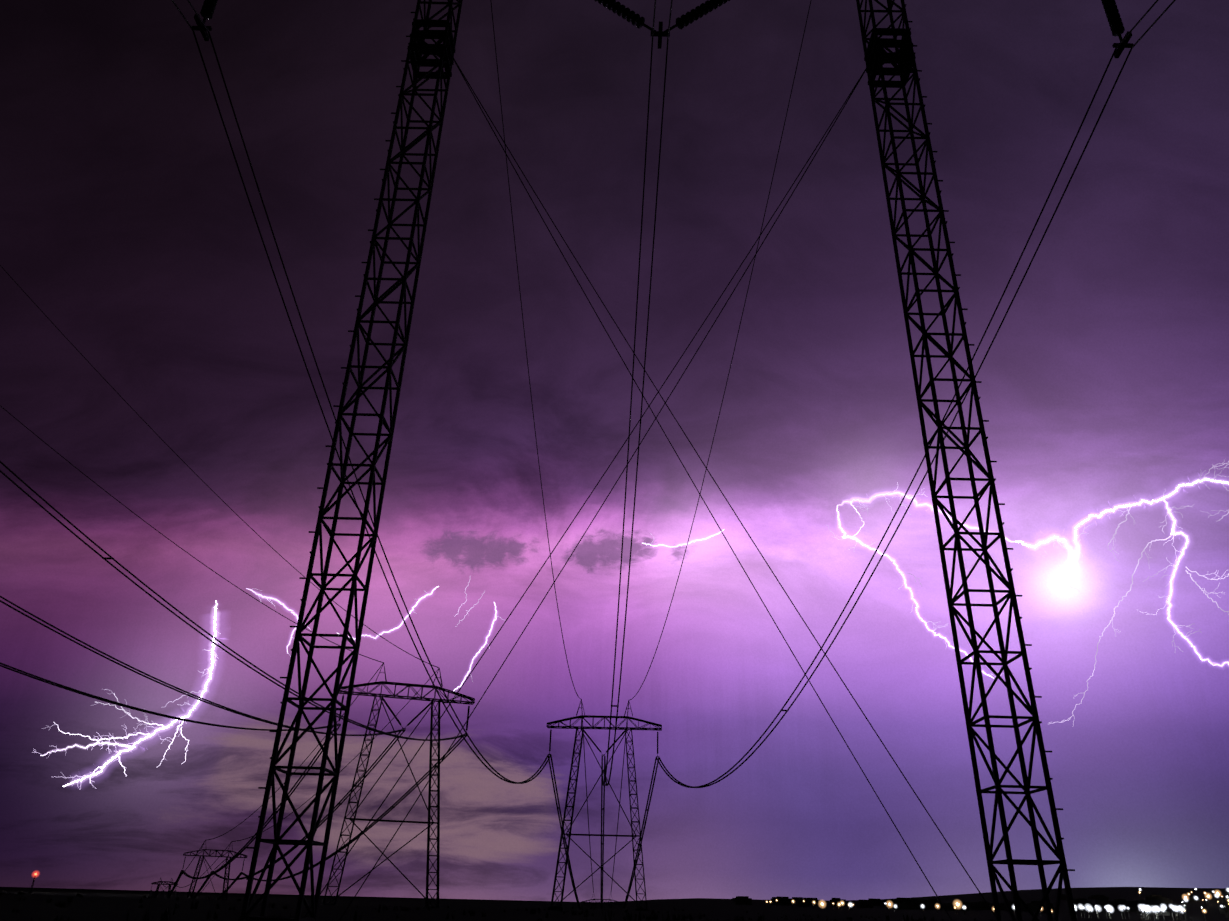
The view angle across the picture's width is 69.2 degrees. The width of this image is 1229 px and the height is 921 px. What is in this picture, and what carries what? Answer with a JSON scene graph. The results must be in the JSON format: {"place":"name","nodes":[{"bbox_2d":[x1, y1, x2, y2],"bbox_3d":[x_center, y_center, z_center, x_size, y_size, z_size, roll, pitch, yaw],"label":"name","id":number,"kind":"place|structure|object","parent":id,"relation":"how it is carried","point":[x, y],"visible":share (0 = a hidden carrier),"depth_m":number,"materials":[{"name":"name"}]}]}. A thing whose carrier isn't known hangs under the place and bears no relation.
{"place":"outdoors","nodes":[
{"label":"outdoors","id":0,"kind":"place"},
{"bbox_2d":[0,887,1228,920],"bbox_3d":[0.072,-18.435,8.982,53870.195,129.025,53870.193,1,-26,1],"label":"ground","id":1,"kind":"structure","parent":0,"point":[109,905],"depth_m":231.81,"materials":[{"name":"black"}]},
{"bbox_2d":[151,881,177,897],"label":"pylon","id":2,"kind":"object","parent":1,"relation":"on","point":[156,891],"visible":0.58,"depth_m":655.05,"materials":[{"name":"metal"}]},
{"bbox_2d":[182,840,247,899],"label":"pylon","id":3,"kind":"object","parent":1,"relation":"on","point":[225,873],"visible":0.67,"depth_m":263.06,"materials":[{"name":"metal"}]},
{"bbox_2d":[320,663,474,907],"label":"pylon","id":4,"kind":"object","parent":1,"relation":"on","point":[421,698],"visible":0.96,"depth_m":113.96,"materials":[{"name":"metal"}]},
{"bbox_2d":[0,265,466,899],"bbox_3d":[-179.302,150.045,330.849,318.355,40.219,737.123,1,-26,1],"label":"power lines","id":5,"kind":"object","parent":4,"relation":"attached to","point":[252,839],"visible":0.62,"depth_m":70.60,"materials":[{"name":"black metal"}]},
{"bbox_2d":[581,894,622,908],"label":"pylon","id":6,"kind":"object","parent":1,"relation":"on","point":[610,905],"visible":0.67,"depth_m":380.87,"materials":[{"name":"metal"}]},
{"bbox_2d":[546,700,661,910],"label":"pylon","id":7,"kind":"object","parent":1,"relation":"on","point":[633,836],"visible":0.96,"depth_m":132.45,"materials":[{"name":"metal"}]},
{"bbox_2d":[172,0,1175,908],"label":"power lines","id":8,"kind":"object","parent":7,"relation":"attached to","point":[604,770],"visible":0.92,"depth_m":38.60,"materials":[{"name":"black metal"}]},
{"bbox_2d":[29,873,1228,920],"bbox_3d":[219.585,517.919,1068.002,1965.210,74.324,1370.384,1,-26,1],"label":"town lights","id":9,"kind":"object","parent":1,"relation":"on","point":[1142,907],"visible":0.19,"depth_m":920.39},
{"bbox_2d":[192,0,1133,920],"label":"pylon","id":10,"kind":"object","parent":1,"relation":"on","point":[876,58],"visible":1,"depth_m":17.71,"materials":[{"name":"metal"}]},
{"bbox_2d":[0,0,1228,901],"label":"sky","id":11,"kind":"structure","parent":0,"point":[127,219],"materials":[{"name":"purple"}]},
{"bbox_2d":[32,461,1228,788],"bbox_3d":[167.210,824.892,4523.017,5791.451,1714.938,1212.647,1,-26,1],"label":"lightning","id":12,"kind":"object","parent":11,"relation":"in","point":[714,535],"visible":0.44,"depth_m":4492.54,"materials":[{"name":"white"}]}
]}

